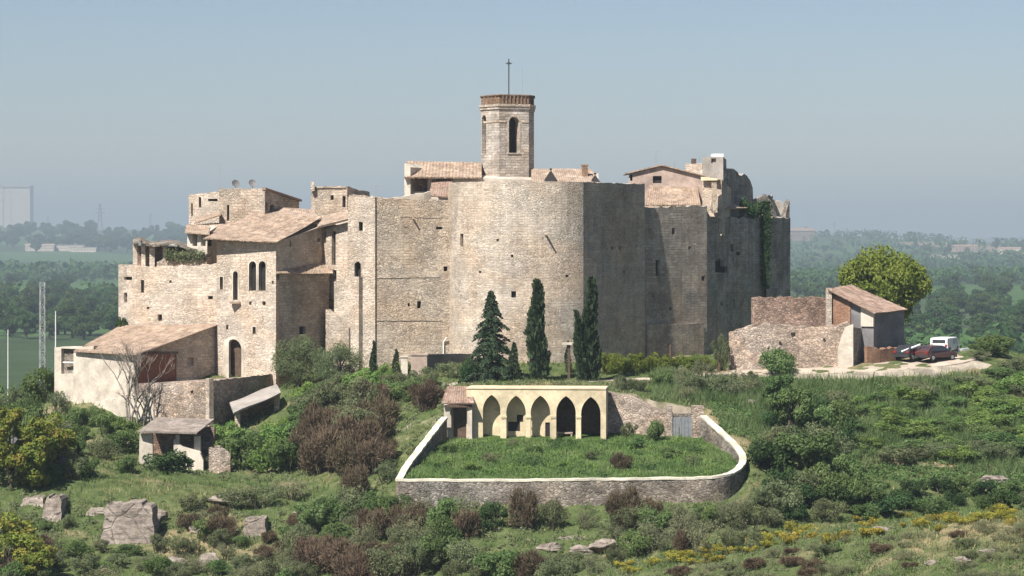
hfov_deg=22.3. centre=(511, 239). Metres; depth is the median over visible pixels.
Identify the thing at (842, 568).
sage bush
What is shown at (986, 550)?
boulder
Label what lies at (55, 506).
boulder
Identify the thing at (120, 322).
dark bush
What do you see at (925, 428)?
bright bush
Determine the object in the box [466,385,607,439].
arcaded portico
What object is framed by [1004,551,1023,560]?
sage bush
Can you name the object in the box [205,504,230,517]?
brown shrub
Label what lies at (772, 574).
sage bush
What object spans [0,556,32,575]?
brown shrub
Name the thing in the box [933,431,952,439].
bright bush
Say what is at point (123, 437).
green bush
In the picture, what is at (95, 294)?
woodland tree
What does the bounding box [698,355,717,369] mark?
vine
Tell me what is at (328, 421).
brown shrub
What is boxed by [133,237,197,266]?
ruined shed
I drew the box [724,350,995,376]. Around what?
road
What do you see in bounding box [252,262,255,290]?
window
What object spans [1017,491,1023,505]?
olive bush
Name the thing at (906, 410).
green bush
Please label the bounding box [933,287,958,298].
woodland tree
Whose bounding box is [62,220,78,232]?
woodland tree
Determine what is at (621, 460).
brown shrub
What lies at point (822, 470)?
green bush
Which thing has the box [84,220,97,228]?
woodland tree
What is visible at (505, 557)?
green bush
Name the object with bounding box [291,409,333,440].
brown shrub
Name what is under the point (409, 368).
bright bush
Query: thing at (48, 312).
woodland tree
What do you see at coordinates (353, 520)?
sage bush
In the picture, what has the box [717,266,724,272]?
window
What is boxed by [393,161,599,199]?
church
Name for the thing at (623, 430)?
olive bush
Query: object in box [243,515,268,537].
boulder
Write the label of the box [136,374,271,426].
terrace wall
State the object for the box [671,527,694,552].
brown shrub
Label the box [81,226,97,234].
woodland tree
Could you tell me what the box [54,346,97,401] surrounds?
ruined outhouse
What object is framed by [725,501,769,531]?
olive bush
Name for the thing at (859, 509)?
green bush
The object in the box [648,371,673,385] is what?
green bush
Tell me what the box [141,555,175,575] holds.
green bush
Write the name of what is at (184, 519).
brown shrub
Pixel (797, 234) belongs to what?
farmhouse
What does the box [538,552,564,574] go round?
olive bush
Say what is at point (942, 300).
woodland tree
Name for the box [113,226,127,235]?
woodland tree
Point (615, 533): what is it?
sage bush
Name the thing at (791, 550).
brown shrub
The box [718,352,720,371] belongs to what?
vineyard post
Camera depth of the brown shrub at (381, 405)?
221.11 m
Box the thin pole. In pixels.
[55,311,55,346]
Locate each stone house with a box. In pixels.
[189,191,233,232]
[219,188,301,222]
[311,182,369,216]
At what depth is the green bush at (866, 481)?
200.29 m
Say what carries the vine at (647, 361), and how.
on the terrain at (18, 356)
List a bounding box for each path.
[439,373,720,387]
[875,455,1016,469]
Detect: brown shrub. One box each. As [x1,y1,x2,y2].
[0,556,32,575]
[35,533,54,549]
[173,511,200,530]
[203,515,237,542]
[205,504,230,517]
[252,544,277,559]
[260,529,276,542]
[272,539,286,552]
[284,513,299,526]
[286,428,311,456]
[289,532,336,574]
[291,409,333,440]
[295,434,333,475]
[296,397,324,433]
[300,420,359,472]
[303,398,337,410]
[305,413,339,440]
[318,413,383,444]
[319,405,357,424]
[319,534,366,575]
[324,433,354,475]
[338,463,370,494]
[341,438,376,468]
[345,550,390,575]
[352,392,401,422]
[352,506,386,539]
[354,378,392,401]
[354,436,392,474]
[357,428,384,448]
[361,412,398,434]
[363,537,397,563]
[369,432,399,458]
[369,502,414,537]
[405,500,429,527]
[406,378,445,411]
[450,506,483,538]
[507,484,540,529]
[510,545,547,575]
[603,483,647,530]
[609,452,633,468]
[637,495,666,523]
[666,565,695,575]
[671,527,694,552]
[740,557,767,569]
[778,556,803,565]
[783,547,801,553]
[796,558,826,567]
[796,567,821,575]
[867,542,893,554]
[899,561,918,569]
[947,529,967,537]
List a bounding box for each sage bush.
[0,506,26,520]
[37,530,58,544]
[85,564,121,575]
[130,555,154,570]
[176,552,191,562]
[186,553,217,572]
[196,509,224,520]
[216,542,238,559]
[227,564,254,575]
[236,561,272,575]
[268,477,310,499]
[271,546,293,566]
[278,553,309,575]
[338,512,360,538]
[347,521,378,548]
[392,513,428,541]
[400,491,437,526]
[446,493,481,526]
[504,438,518,445]
[575,508,599,529]
[582,552,606,575]
[598,520,625,539]
[636,515,680,551]
[667,505,701,531]
[668,365,695,378]
[671,381,699,395]
[672,374,692,384]
[682,519,730,552]
[685,455,700,464]
[690,569,716,575]
[691,359,718,377]
[698,563,722,571]
[712,492,736,524]
[719,375,753,393]
[720,369,750,380]
[725,494,752,516]
[746,377,765,389]
[751,570,773,575]
[760,548,782,557]
[803,543,819,550]
[815,562,837,573]
[827,564,857,575]
[840,534,855,542]
[871,572,892,575]
[881,534,903,540]
[892,553,913,560]
[893,540,912,546]
[895,548,916,555]
[898,531,921,538]
[952,558,982,568]
[967,567,989,574]
[973,519,996,531]
[976,526,996,535]
[976,550,1001,560]
[986,568,1011,575]
[988,545,1006,550]
[990,531,1019,540]
[1004,523,1023,532]
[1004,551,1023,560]
[1006,543,1023,553]
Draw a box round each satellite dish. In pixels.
[232,180,239,187]
[249,179,256,188]
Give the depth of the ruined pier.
218.90 m
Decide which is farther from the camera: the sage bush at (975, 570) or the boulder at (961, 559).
the boulder at (961, 559)
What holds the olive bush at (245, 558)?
on the terrain at (18, 356)
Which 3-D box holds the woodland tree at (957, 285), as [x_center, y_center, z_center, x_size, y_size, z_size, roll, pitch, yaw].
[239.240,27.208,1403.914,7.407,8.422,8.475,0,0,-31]
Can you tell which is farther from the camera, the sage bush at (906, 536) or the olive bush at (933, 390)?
the olive bush at (933, 390)
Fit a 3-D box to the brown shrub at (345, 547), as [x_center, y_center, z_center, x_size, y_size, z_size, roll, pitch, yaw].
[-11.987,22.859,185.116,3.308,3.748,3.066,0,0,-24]
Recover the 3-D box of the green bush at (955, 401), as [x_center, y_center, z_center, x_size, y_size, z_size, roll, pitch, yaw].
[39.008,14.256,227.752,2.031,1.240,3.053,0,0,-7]
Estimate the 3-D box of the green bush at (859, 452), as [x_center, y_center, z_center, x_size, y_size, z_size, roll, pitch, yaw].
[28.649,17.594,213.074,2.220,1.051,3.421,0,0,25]
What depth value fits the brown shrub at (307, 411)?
222.73 m
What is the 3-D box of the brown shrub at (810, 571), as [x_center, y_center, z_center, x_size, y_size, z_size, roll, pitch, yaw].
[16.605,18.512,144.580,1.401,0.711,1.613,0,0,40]
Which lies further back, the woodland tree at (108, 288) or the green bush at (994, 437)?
the woodland tree at (108, 288)
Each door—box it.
[137,354,175,382]
[231,340,240,376]
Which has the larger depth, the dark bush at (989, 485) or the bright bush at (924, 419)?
the bright bush at (924, 419)
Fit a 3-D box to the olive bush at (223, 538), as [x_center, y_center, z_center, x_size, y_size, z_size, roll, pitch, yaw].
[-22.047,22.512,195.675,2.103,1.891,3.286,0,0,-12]
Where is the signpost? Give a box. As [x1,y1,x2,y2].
[562,342,572,378]
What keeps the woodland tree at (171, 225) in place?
on the terrain at (18, 356)
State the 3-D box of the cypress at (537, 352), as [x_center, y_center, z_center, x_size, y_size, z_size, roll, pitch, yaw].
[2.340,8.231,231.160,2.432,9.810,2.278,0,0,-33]
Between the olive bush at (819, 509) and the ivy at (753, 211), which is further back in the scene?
the ivy at (753, 211)
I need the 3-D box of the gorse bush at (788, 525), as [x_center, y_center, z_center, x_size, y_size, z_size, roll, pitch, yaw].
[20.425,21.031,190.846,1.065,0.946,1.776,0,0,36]
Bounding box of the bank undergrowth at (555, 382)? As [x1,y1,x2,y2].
[0,378,806,575]
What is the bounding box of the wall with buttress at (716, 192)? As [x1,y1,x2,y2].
[701,177,730,234]
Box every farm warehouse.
[55,245,87,250]
[70,247,97,251]
[928,255,959,258]
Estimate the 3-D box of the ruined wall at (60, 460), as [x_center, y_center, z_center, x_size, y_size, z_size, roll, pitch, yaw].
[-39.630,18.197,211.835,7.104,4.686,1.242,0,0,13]
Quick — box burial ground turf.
[405,431,737,478]
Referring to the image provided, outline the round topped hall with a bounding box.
[694,168,752,216]
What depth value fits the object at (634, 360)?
237.66 m
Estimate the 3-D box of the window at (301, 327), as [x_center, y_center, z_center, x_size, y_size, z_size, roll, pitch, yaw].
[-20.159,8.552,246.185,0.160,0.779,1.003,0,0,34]
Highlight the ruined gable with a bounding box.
[753,194,772,206]
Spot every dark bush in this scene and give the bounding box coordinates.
[114,317,127,326]
[142,448,194,472]
[458,358,478,381]
[478,500,507,531]
[746,426,811,473]
[759,404,789,427]
[761,466,799,496]
[780,503,807,520]
[781,482,821,504]
[799,393,831,423]
[814,485,853,508]
[824,416,856,445]
[845,493,863,507]
[863,487,911,516]
[890,489,917,509]
[899,478,929,496]
[928,476,956,493]
[943,489,966,504]
[969,479,996,495]
[987,488,1021,510]
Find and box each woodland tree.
[0,230,15,245]
[0,288,17,300]
[0,297,12,309]
[0,308,6,320]
[0,314,19,336]
[1,306,20,334]
[2,303,18,332]
[4,224,20,237]
[4,273,20,282]
[8,235,19,247]
[9,279,21,286]
[10,307,41,338]
[11,226,26,238]
[15,295,22,307]
[16,272,27,282]
[18,286,37,297]
[19,294,48,314]
[20,306,32,332]
[22,223,33,235]
[24,221,36,234]
[25,279,38,287]
[27,278,42,287]
[28,233,45,243]
[29,240,41,252]
[33,296,59,313]
[36,286,56,297]
[36,315,63,339]
[37,222,50,234]
[37,310,61,324]
[40,223,48,236]
[42,226,59,236]
[45,279,61,286]
[46,235,60,244]
[46,313,62,334]
[49,294,65,303]
[53,298,81,312]
[53,309,75,334]
[54,224,70,235]
[56,232,75,244]
[56,298,75,306]
[61,316,74,337]
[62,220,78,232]
[62,304,90,335]
[63,232,81,244]
[63,272,76,285]
[66,228,79,233]
[70,288,79,297]
[71,290,89,304]
[71,315,96,339]
[74,297,101,311]
[79,235,92,245]
[79,288,100,297]
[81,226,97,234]
[81,290,105,310]
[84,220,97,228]
[84,310,105,335]
[87,234,102,250]
[94,296,117,312]
[99,286,117,302]
[100,305,117,321]
[101,235,120,251]
[101,290,117,302]
[101,309,117,329]
[103,227,113,233]
[103,230,121,236]
[105,294,117,304]
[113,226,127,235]
[119,237,133,251]
[121,233,131,240]
[131,229,144,245]
[142,227,151,238]
[149,224,159,236]
[152,235,170,240]
[159,228,173,235]
[161,233,176,245]
[165,221,180,231]
[173,226,185,233]
[175,234,186,241]
[180,228,186,235]
[790,282,802,296]
[800,282,822,295]
[806,290,821,296]
[820,284,826,293]
[822,245,828,251]
[825,281,840,291]
[826,261,838,266]
[904,313,921,321]
[904,321,926,336]
[909,315,930,329]
[911,303,921,313]
[921,245,931,250]
[923,306,948,320]
[925,293,936,304]
[925,297,953,310]
[925,316,963,338]
[926,301,957,312]
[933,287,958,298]
[937,311,961,326]
[940,272,959,287]
[943,247,951,252]
[944,292,971,308]
[948,283,960,288]
[949,284,964,292]
[951,306,965,318]
[963,313,999,335]
[964,301,984,315]
[967,289,986,302]
[974,272,981,282]
[977,291,993,301]
[978,276,994,287]
[980,324,993,334]
[981,297,1000,313]
[985,321,1021,335]
[987,299,1006,313]
[990,279,1013,294]
[992,241,998,248]
[997,310,1022,330]
[999,298,1012,305]
[1004,300,1023,310]
[1007,305,1023,315]
[1018,314,1023,329]
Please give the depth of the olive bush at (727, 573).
149.62 m
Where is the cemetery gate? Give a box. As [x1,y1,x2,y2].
[666,405,703,437]
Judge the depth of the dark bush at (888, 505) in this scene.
197.52 m
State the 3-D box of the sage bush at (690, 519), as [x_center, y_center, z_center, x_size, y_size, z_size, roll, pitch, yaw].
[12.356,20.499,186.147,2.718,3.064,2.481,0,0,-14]
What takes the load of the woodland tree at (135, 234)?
on the terrain at (18, 356)
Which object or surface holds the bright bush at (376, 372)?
on the terrain at (18, 356)
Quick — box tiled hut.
[442,386,473,438]
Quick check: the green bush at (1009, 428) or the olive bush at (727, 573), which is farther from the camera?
the green bush at (1009, 428)
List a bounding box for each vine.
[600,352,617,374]
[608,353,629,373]
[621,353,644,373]
[635,353,651,372]
[649,352,670,370]
[663,353,677,369]
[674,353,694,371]
[685,353,703,371]
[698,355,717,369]
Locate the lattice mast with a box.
[39,282,45,401]
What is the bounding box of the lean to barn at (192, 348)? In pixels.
[73,324,216,403]
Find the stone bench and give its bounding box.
[557,432,572,436]
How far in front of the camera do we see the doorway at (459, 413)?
214.46 m
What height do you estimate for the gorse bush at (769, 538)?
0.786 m
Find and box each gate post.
[400,356,408,375]
[410,354,427,376]
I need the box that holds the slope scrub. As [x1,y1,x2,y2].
[589,508,1023,575]
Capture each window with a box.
[64,349,77,373]
[187,358,191,365]
[205,232,210,245]
[236,272,237,299]
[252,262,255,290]
[261,262,265,290]
[299,326,302,333]
[334,231,335,264]
[357,262,360,276]
[415,178,427,191]
[653,176,661,182]
[715,260,720,271]
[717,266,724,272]
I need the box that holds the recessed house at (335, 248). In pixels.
[317,210,349,368]
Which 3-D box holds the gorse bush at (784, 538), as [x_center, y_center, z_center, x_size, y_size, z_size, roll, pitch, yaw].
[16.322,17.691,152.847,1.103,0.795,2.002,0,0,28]
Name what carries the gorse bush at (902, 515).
on the terrain at (18, 356)
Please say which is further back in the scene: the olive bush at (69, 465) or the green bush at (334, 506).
the olive bush at (69, 465)
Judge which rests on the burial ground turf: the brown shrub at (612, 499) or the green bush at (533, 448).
the green bush at (533, 448)
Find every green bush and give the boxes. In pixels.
[0,456,9,483]
[0,559,24,575]
[2,396,47,439]
[17,568,52,575]
[19,366,53,403]
[34,520,52,529]
[42,459,61,485]
[46,383,53,399]
[57,413,71,425]
[61,539,94,558]
[66,434,86,454]
[68,405,87,426]
[68,424,90,438]
[75,454,99,477]
[85,404,105,427]
[89,560,117,572]
[94,412,122,436]
[104,427,139,453]
[109,542,143,556]
[115,455,137,472]
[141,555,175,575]
[191,519,222,542]
[206,559,232,575]
[214,430,267,469]
[228,534,252,548]
[266,436,302,473]
[274,566,298,575]
[276,526,306,537]
[277,418,298,437]
[285,400,310,420]
[294,499,330,532]
[296,494,351,528]
[308,381,334,391]
[315,521,354,543]
[341,379,354,393]
[355,490,383,512]
[373,379,401,399]
[377,493,414,514]
[390,379,423,401]
[411,533,458,569]
[423,513,463,542]
[425,496,463,521]
[438,443,457,453]
[472,547,520,575]
[523,446,543,452]
[614,528,652,557]
[626,437,644,447]
[637,504,672,534]
[646,419,664,441]
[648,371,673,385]
[659,447,682,456]
[693,498,716,528]
[758,346,797,375]
[774,416,811,430]
[795,465,812,471]
[801,404,836,432]
[803,459,840,495]
[814,470,865,511]
[817,397,857,428]
[825,453,864,481]
[845,474,872,487]
[847,421,871,430]
[850,501,881,520]
[851,448,876,457]
[852,404,869,413]
[852,485,886,506]
[861,391,888,400]
[866,477,891,490]
[888,438,928,449]
[897,407,916,415]
[900,399,923,409]
[911,495,959,514]
[928,437,960,446]
[934,380,958,389]
[935,418,965,429]
[944,396,968,406]
[948,475,981,496]
[962,450,994,462]
[966,424,1005,433]
[967,334,1016,356]
[971,494,993,509]
[972,431,1023,443]
[979,366,1021,377]
[984,441,1014,451]
[986,394,1011,405]
[996,426,1017,433]
[997,479,1023,495]
[1005,440,1023,450]
[1017,414,1023,422]
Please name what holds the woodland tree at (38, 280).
on the terrain at (18, 356)
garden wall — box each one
[94,393,153,420]
[427,354,472,371]
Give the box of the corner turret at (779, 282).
[757,195,789,297]
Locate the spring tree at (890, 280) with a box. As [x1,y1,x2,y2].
[837,241,932,325]
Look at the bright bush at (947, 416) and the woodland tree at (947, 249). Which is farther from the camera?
the woodland tree at (947, 249)
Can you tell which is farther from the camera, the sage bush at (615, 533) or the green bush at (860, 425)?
the green bush at (860, 425)
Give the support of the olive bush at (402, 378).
on the terrain at (18, 356)
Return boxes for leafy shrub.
[0,406,46,488]
[0,511,44,563]
[9,425,56,487]
[14,539,57,575]
[31,411,77,477]
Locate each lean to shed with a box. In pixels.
[138,417,215,465]
[230,384,280,427]
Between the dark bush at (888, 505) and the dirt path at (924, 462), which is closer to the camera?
the dark bush at (888, 505)
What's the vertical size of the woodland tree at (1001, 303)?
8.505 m
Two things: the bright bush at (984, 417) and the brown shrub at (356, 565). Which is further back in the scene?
the bright bush at (984, 417)
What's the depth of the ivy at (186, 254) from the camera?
249.09 m
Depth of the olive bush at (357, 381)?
225.61 m
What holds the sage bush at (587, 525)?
on the terrain at (18, 356)
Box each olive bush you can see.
[0,387,31,407]
[0,567,17,575]
[3,465,27,484]
[33,567,58,575]
[46,390,72,420]
[48,418,71,431]
[48,544,66,554]
[50,548,63,570]
[60,454,85,479]
[61,514,74,528]
[62,448,75,463]
[71,553,100,575]
[86,437,123,460]
[92,539,109,552]
[104,553,128,566]
[150,533,168,552]
[161,561,195,575]
[168,535,199,555]
[177,493,208,511]
[205,455,233,467]
[207,527,232,546]
[215,487,254,508]
[229,553,264,569]
[240,483,283,509]
[244,427,257,433]
[261,554,290,573]
[278,528,315,560]
[282,560,320,575]
[284,523,311,538]
[289,393,312,411]
[296,389,334,412]
[302,381,356,410]
[320,371,354,388]
[325,399,365,418]
[331,405,378,423]
[331,484,368,522]
[333,376,381,408]
[333,394,342,404]
[363,545,413,575]
[373,464,398,483]
[378,372,410,382]
[378,458,397,471]
[386,524,412,544]
[389,539,439,575]
[407,525,440,559]
[410,366,439,383]
[434,361,465,377]
[439,559,467,575]
[446,537,480,572]
[468,561,493,575]
[478,452,500,461]
[532,558,575,575]
[536,498,570,530]
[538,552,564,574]
[556,551,589,574]
[584,451,599,459]
[604,545,627,565]
[607,513,623,531]
[612,374,632,392]
[617,500,659,532]
[620,422,638,438]
[628,377,647,391]
[665,503,694,528]
[681,374,710,393]
[684,509,719,530]
[700,374,745,393]
[710,334,729,370]
[719,561,742,570]
[720,528,743,547]
[720,569,746,575]
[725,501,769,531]
[729,525,762,552]
[741,371,758,380]
[746,485,784,507]
[752,507,783,526]
[758,425,788,445]
[758,479,805,513]
[781,419,840,456]
[783,469,821,500]
[807,497,848,521]
[809,544,842,556]
[819,387,853,414]
[821,430,857,467]
[875,446,928,462]
[905,380,928,386]
[906,383,938,398]
[920,441,958,456]
[947,375,993,387]
[951,538,977,548]
[952,572,979,575]
[960,550,980,558]
[965,440,995,449]
[968,350,992,360]
[974,443,1023,460]
[996,358,1023,370]
[1008,385,1023,398]
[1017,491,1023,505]
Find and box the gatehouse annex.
[276,262,332,387]
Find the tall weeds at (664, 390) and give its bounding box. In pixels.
[647,362,1023,476]
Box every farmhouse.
[24,244,54,250]
[790,228,814,240]
[951,245,978,251]
[998,247,1020,254]
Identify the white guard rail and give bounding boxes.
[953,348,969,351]
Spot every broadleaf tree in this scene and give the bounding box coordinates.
[759,374,794,406]
[766,385,814,428]
[773,430,837,468]
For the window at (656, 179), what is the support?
in the gabled house at (665, 185)
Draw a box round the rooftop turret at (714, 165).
[703,154,725,180]
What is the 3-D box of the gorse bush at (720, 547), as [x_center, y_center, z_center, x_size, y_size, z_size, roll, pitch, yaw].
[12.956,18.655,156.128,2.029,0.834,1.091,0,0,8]
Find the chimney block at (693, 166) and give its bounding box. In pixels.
[686,159,702,171]
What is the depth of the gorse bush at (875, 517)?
195.04 m
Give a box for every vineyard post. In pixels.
[669,345,671,356]
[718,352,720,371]
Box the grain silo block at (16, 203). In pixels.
[0,185,33,227]
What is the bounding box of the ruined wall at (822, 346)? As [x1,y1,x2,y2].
[729,321,860,369]
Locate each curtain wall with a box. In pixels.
[645,205,706,357]
[707,202,764,353]
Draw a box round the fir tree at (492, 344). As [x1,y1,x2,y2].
[458,290,525,383]
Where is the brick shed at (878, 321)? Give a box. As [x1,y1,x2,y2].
[826,284,907,361]
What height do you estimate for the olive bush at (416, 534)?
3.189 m
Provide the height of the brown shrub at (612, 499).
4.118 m
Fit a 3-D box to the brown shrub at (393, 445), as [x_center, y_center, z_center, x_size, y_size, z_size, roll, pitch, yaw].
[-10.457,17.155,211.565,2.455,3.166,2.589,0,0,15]
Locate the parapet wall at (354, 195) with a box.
[349,194,382,197]
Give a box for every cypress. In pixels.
[369,340,377,373]
[391,349,400,378]
[507,342,521,380]
[523,278,551,380]
[564,340,572,371]
[572,309,587,380]
[581,276,601,380]
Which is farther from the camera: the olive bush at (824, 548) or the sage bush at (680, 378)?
the sage bush at (680, 378)
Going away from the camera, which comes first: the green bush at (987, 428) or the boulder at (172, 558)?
the boulder at (172, 558)
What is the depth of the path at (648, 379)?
232.57 m
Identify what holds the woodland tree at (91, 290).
on the terrain at (18, 356)
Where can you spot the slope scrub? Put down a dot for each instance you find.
(923, 533)
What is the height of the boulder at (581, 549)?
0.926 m
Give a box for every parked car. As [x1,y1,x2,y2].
[893,344,926,359]
[914,345,956,360]
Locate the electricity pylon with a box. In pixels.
[96,203,103,233]
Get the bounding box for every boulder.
[19,495,45,507]
[42,493,68,521]
[86,507,104,516]
[101,499,159,545]
[158,508,167,522]
[168,556,186,568]
[189,525,199,533]
[197,553,218,566]
[207,495,254,504]
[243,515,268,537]
[536,542,561,551]
[559,535,584,539]
[569,545,593,555]
[588,538,617,552]
[873,526,888,530]
[924,560,937,565]
[954,556,972,562]
[977,549,996,552]
[979,475,1009,483]
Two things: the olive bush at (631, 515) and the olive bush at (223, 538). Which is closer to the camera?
the olive bush at (631, 515)
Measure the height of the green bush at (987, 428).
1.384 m
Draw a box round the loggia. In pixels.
[185,224,216,263]
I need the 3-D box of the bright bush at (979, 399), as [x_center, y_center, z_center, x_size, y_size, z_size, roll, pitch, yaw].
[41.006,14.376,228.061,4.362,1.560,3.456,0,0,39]
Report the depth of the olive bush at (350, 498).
197.99 m
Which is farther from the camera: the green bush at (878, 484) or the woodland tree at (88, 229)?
the woodland tree at (88, 229)
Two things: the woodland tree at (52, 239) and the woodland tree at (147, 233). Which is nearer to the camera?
the woodland tree at (52, 239)
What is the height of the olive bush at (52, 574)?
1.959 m
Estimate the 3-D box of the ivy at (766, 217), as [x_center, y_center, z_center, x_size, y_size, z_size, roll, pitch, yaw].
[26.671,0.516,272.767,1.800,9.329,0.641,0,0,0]
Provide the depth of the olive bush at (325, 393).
226.11 m
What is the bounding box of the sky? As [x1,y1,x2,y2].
[0,0,1023,237]
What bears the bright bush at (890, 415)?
on the terrain at (18, 356)
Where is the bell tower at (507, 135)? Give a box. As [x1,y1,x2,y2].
[479,59,535,176]
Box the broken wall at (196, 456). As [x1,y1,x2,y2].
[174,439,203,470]
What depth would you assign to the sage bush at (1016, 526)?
142.69 m
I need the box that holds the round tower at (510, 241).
[448,181,644,363]
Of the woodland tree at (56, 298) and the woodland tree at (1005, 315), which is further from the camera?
the woodland tree at (56, 298)
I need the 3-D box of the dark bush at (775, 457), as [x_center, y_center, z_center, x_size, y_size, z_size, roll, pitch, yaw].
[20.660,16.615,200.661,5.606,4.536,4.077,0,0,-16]
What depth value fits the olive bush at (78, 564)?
189.72 m
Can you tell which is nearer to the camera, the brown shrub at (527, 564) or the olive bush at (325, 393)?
the brown shrub at (527, 564)
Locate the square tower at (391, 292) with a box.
[334,196,449,369]
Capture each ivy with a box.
[164,246,204,264]
[739,196,761,219]
[759,201,773,288]
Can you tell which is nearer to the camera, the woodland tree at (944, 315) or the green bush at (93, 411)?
the green bush at (93, 411)
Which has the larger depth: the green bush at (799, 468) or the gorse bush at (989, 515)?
the green bush at (799, 468)
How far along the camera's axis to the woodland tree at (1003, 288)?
1300.64 m
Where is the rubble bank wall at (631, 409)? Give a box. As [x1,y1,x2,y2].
[608,391,672,435]
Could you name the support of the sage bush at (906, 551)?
on the terrain at (18, 356)
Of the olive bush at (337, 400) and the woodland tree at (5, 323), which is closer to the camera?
the olive bush at (337, 400)
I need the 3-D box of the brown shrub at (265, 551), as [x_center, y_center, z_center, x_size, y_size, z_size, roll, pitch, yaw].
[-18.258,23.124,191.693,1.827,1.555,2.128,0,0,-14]
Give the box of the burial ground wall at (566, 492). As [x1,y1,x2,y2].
[395,415,745,507]
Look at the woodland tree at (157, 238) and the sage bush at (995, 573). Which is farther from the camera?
the woodland tree at (157, 238)
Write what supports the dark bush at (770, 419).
on the terrain at (18, 356)
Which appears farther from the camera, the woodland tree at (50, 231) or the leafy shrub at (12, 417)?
the woodland tree at (50, 231)
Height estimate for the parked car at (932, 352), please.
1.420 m
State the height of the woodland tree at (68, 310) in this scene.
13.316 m
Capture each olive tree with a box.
[270,333,327,386]
[311,340,368,379]
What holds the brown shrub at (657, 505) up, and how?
on the terrain at (18, 356)
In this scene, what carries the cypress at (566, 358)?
on the terrain at (18, 356)
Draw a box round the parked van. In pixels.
[930,337,958,351]
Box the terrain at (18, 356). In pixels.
[0,228,1023,575]
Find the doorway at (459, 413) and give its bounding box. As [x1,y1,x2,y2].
[453,407,465,437]
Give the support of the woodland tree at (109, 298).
on the terrain at (18, 356)
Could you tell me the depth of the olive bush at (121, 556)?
191.69 m
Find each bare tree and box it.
[100,339,175,422]
[117,385,160,425]
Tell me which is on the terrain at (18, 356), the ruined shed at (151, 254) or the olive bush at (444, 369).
the olive bush at (444, 369)
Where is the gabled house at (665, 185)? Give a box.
[623,164,710,206]
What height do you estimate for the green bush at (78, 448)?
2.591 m
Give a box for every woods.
[0,225,1023,281]
[12,264,1023,354]
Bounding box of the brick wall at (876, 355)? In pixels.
[864,346,901,362]
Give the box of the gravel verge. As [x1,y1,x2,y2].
[793,361,990,379]
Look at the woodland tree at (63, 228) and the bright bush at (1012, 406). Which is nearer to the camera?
the bright bush at (1012, 406)
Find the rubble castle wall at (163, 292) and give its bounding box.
[118,253,216,324]
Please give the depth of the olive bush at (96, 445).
222.83 m
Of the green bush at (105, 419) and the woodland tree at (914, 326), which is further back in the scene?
the woodland tree at (914, 326)
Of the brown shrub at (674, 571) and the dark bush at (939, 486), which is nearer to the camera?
the brown shrub at (674, 571)
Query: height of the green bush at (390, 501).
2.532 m
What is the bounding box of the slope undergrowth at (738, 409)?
[709,379,1023,485]
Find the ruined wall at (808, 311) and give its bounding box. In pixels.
[751,296,825,326]
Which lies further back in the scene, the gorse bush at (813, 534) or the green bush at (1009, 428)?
the green bush at (1009, 428)
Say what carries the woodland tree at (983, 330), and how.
on the terrain at (18, 356)
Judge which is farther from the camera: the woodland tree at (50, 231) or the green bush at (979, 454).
the woodland tree at (50, 231)
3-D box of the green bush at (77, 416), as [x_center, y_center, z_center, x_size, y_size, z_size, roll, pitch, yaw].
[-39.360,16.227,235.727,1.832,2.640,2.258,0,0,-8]
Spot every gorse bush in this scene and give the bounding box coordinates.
[613,559,634,567]
[621,565,643,574]
[644,557,663,564]
[659,550,690,561]
[676,549,700,557]
[682,557,704,563]
[697,546,719,557]
[701,553,716,563]
[711,544,740,554]
[713,555,725,560]
[742,545,758,551]
[759,541,777,547]
[760,530,783,536]
[760,533,774,541]
[778,531,801,535]
[778,535,801,543]
[783,520,797,532]
[793,524,818,531]
[806,531,817,538]
[821,533,835,543]
[831,529,856,539]
[851,515,863,521]
[857,519,877,526]
[857,528,872,537]
[869,514,884,520]
[869,527,884,534]
[897,512,915,518]
[910,519,931,527]
[925,513,947,520]
[933,524,947,530]
[940,515,962,522]
[944,511,960,515]
[956,518,974,524]
[964,511,985,520]
[984,512,997,520]
[985,503,1008,511]
[993,508,1016,519]
[1005,517,1014,524]
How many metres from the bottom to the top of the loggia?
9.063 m
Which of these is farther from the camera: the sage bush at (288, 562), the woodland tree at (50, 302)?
the woodland tree at (50, 302)
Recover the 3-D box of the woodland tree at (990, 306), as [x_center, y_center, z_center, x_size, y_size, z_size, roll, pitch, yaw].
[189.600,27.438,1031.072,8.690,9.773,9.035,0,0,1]
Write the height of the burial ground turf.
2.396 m
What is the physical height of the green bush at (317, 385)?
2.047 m
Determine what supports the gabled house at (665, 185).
on the terrain at (18, 356)
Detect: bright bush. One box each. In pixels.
[108,418,138,430]
[213,420,255,446]
[247,436,296,473]
[255,422,293,444]
[260,417,290,431]
[290,381,319,398]
[341,368,384,382]
[360,370,395,382]
[378,363,393,373]
[399,362,410,373]
[460,461,481,469]
[554,460,571,466]
[841,394,865,402]
[853,436,883,448]
[857,405,893,415]
[863,400,887,407]
[872,419,911,430]
[879,407,909,423]
[881,386,931,401]
[894,420,940,437]
[903,416,939,428]
[931,444,976,461]
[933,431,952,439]
[938,414,962,421]
[946,406,970,415]
[947,380,999,398]
[961,406,992,416]
[962,411,1009,426]
[966,395,1002,406]
[969,398,1020,414]
[987,384,1009,394]
[992,373,1023,390]
[994,406,1023,419]
[1004,396,1023,404]
[1016,424,1023,433]
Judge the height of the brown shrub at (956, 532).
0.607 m
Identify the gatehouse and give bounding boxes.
[203,207,334,385]
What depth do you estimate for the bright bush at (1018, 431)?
220.46 m
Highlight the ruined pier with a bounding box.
[209,445,229,473]

